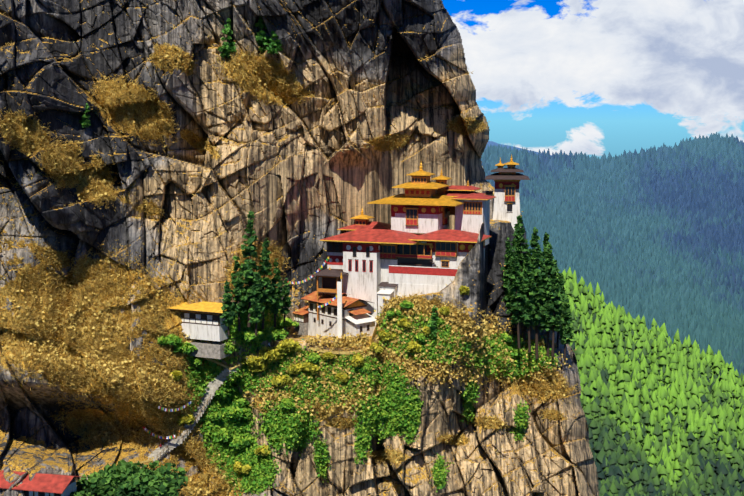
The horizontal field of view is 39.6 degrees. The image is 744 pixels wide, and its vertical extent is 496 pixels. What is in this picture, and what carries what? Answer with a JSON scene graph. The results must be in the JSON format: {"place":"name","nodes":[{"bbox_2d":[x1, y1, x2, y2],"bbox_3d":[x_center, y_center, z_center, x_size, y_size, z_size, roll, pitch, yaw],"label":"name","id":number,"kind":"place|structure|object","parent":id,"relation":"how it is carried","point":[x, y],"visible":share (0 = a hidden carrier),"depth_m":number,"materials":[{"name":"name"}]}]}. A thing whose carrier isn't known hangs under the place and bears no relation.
{"place":"outdoors","nodes":[
{"label":"outdoors","id":0,"kind":"place"},
{"bbox_2d":[135,460,152,463],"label":"path","id":1,"kind":"structure","parent":0,"point":[146,461],"depth_m":267.18,"materials":[{"name":"beige stone"}]},
{"bbox_2d":[0,0,598,495],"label":"cliff rock","id":2,"kind":"object","parent":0,"point":[356,72],"visible":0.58,"depth_m":289.54,"materials":[{"name":"beige stone"}]},
{"bbox_2d":[0,470,85,495],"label":"guest house","id":3,"kind":"structure","parent":2,"relation":"on","point":[40,484],"depth_m":237.81,"materials":[{"name":"red metal"}]},
{"bbox_2d":[70,459,187,495],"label":"broadleaf tree","id":4,"kind":"object","parent":2,"relation":"on","point":[124,478],"visible":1,"depth_m":245.54,"materials":[{"name":"green plant"}]},
{"bbox_2d":[145,366,236,460],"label":"gully stairs","id":5,"kind":"structure","parent":2,"relation":"on","point":[206,399],"depth_m":280.29,"materials":[{"name":"stone"}]},
{"bbox_2d":[143,427,174,438],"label":"prayer flags","id":6,"kind":"object","parent":5,"relation":"attached to","point":[158,436],"visible":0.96,"depth_m":275.06,"materials":[{"name":"multicoloured fabric"}]},
{"bbox_2d":[158,401,190,411],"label":"prayer flags","id":7,"kind":"object","parent":5,"relation":"attached to","point":[173,410],"visible":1,"depth_m":269.43,"materials":[{"name":"multicoloured fabric"}]},
{"bbox_2d":[166,301,230,358],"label":"small building","id":8,"kind":"structure","parent":2,"relation":"on","point":[203,320],"depth_m":277.67,"materials":[{"name":"white paint"}]},
{"bbox_2d":[187,338,231,368],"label":"path","id":9,"kind":"structure","parent":2,"relation":"on","point":[214,360],"depth_m":282.45,"materials":[{"name":"beige stone"}]},
{"bbox_2d":[220,210,291,335],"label":"pine trees","id":10,"kind":"object","parent":2,"relation":"on","point":[270,295],"visible":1,"depth_m":271.62,"materials":[{"name":"green plant"}]},
{"bbox_2d":[230,338,285,369],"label":"cliff path","id":11,"kind":"structure","parent":2,"relation":"on","point":[239,364],"depth_m":280.87,"materials":[{"name":"beige stone"}]},
{"bbox_2d":[79,16,438,336],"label":"small cliff trees","id":12,"kind":"object","parent":2,"relation":"on","point":[225,48],"visible":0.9,"depth_m":294.53,"materials":[{"name":"green plant"}]},
{"bbox_2d":[0,44,575,495],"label":"dry shrubs","id":13,"kind":"object","parent":2,"relation":"on","point":[466,336],"visible":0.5,"depth_m":280.77,"materials":[{"name":"plant"}]},
{"bbox_2d":[0,0,584,495],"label":"dry grass tufts","id":14,"kind":"object","parent":2,"relation":"on","point":[98,424],"visible":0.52,"depth_m":274.89,"materials":[{"name":"yellow plant"}]},
{"bbox_2d":[287,257,328,283],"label":"prayer flags","id":15,"kind":"object","parent":2,"relation":"on","point":[305,280],"visible":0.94,"depth_m":303.72,"materials":[{"name":"multicoloured fabric"}]},
{"bbox_2d":[168,285,469,474],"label":"yellow shrubs","id":16,"kind":"object","parent":2,"relation":"on","point":[268,354],"visible":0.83,"depth_m":279.82,"materials":[{"name":"yellow plant"}]},
{"bbox_2d":[293,291,376,336],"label":"lower monastery building","id":17,"kind":"structure","parent":2,"relation":"on","point":[357,318],"depth_m":293.89,"materials":[{"name":"white paint"}]},
{"bbox_2d":[311,268,347,319],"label":"wooden pavilion","id":18,"kind":"structure","parent":17,"relation":"attached to","point":[330,278],"depth_m":294.93,"materials":[{"name":"brown wood"}]},
{"bbox_2d":[156,300,522,450],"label":"green bushes","id":19,"kind":"object","parent":2,"relation":"on","point":[238,411],"visible":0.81,"depth_m":283.37,"materials":[{"name":"green plant"}]},
{"bbox_2d":[337,273,341,337],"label":"prayer flag pole","id":20,"kind":"object","parent":2,"relation":"on","point":[339,309],"visible":0.92,"depth_m":284.12,"materials":[{"name":"white"}]},
{"bbox_2d":[318,296,336,307],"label":"prayer flags","id":21,"kind":"object","parent":20,"relation":"attached to","point":[323,305],"visible":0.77,"depth_m":286.95,"materials":[{"name":"multicoloured fabric"}]},
{"bbox_2d":[183,300,564,495],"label":"green ground cover","id":22,"kind":"object","parent":2,"relation":"on","point":[290,432],"visible":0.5,"depth_m":282.58,"materials":[{"name":"green plant"}]},
{"bbox_2d":[320,163,495,325],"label":"monastery","id":23,"kind":"structure","parent":2,"relation":"on","point":[377,262],"depth_m":296.81,"materials":[{"name":"white plaster"},{"name":"dark timber"},{"name":"red painted roofing"}]},
{"bbox_2d":[482,154,529,228],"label":"tower","id":24,"kind":"structure","parent":2,"relation":"on","point":[506,207],"depth_m":324.20,"materials":[{"name":"white paint"}]},
{"bbox_2d":[501,215,576,360],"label":"pine trees","id":25,"kind":"object","parent":2,"relation":"on","point":[533,292],"visible":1,"depth_m":301.45,"materials":[{"name":"green plant"}]},
{"bbox_2d":[286,335,377,354],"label":"terrace wall","id":26,"kind":"structure","parent":0,"point":[337,351],"depth_m":282.34,"materials":[{"name":"beige stone"}]},
{"bbox_2d":[485,141,551,155],"bbox_3d":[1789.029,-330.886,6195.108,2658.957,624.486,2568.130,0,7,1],"label":"ridge terrain","id":27,"kind":"structure","parent":0,"point":[492,143],"depth_m":7407.99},
{"bbox_2d":[442,0,743,158],"label":"sky","id":28,"kind":"structure","parent":0,"point":[599,77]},
{"bbox_3d":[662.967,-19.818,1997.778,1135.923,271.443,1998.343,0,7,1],"label":"mountain terrain","id":29,"kind":"structure","parent":0,"visible":0},
{"bbox_2d":[481,132,743,375],"bbox_3d":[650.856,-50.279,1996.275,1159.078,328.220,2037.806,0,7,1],"label":"mountain forest","id":30,"kind":"object","parent":29,"relation":"on","point":[651,233],"visible":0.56,"depth_m":2264.09,"materials":[{"name":"green plant"}]},
{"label":"spur terrain","id":31,"kind":"structure","parent":0,"visible":0},
{"bbox_2d":[556,267,743,495],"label":"spur forest","id":32,"kind":"object","parent":31,"relation":"on","point":[677,398],"visible":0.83,"depth_m":776.25,"materials":[{"name":"green plant"}]},
{"bbox_2d":[584,372,740,495],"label":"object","id":33,"kind":"object","parent":31,"relation":"on","point":[715,449],"depth_m":735.78,"materials":[{"name":"green plant"}]}
]}

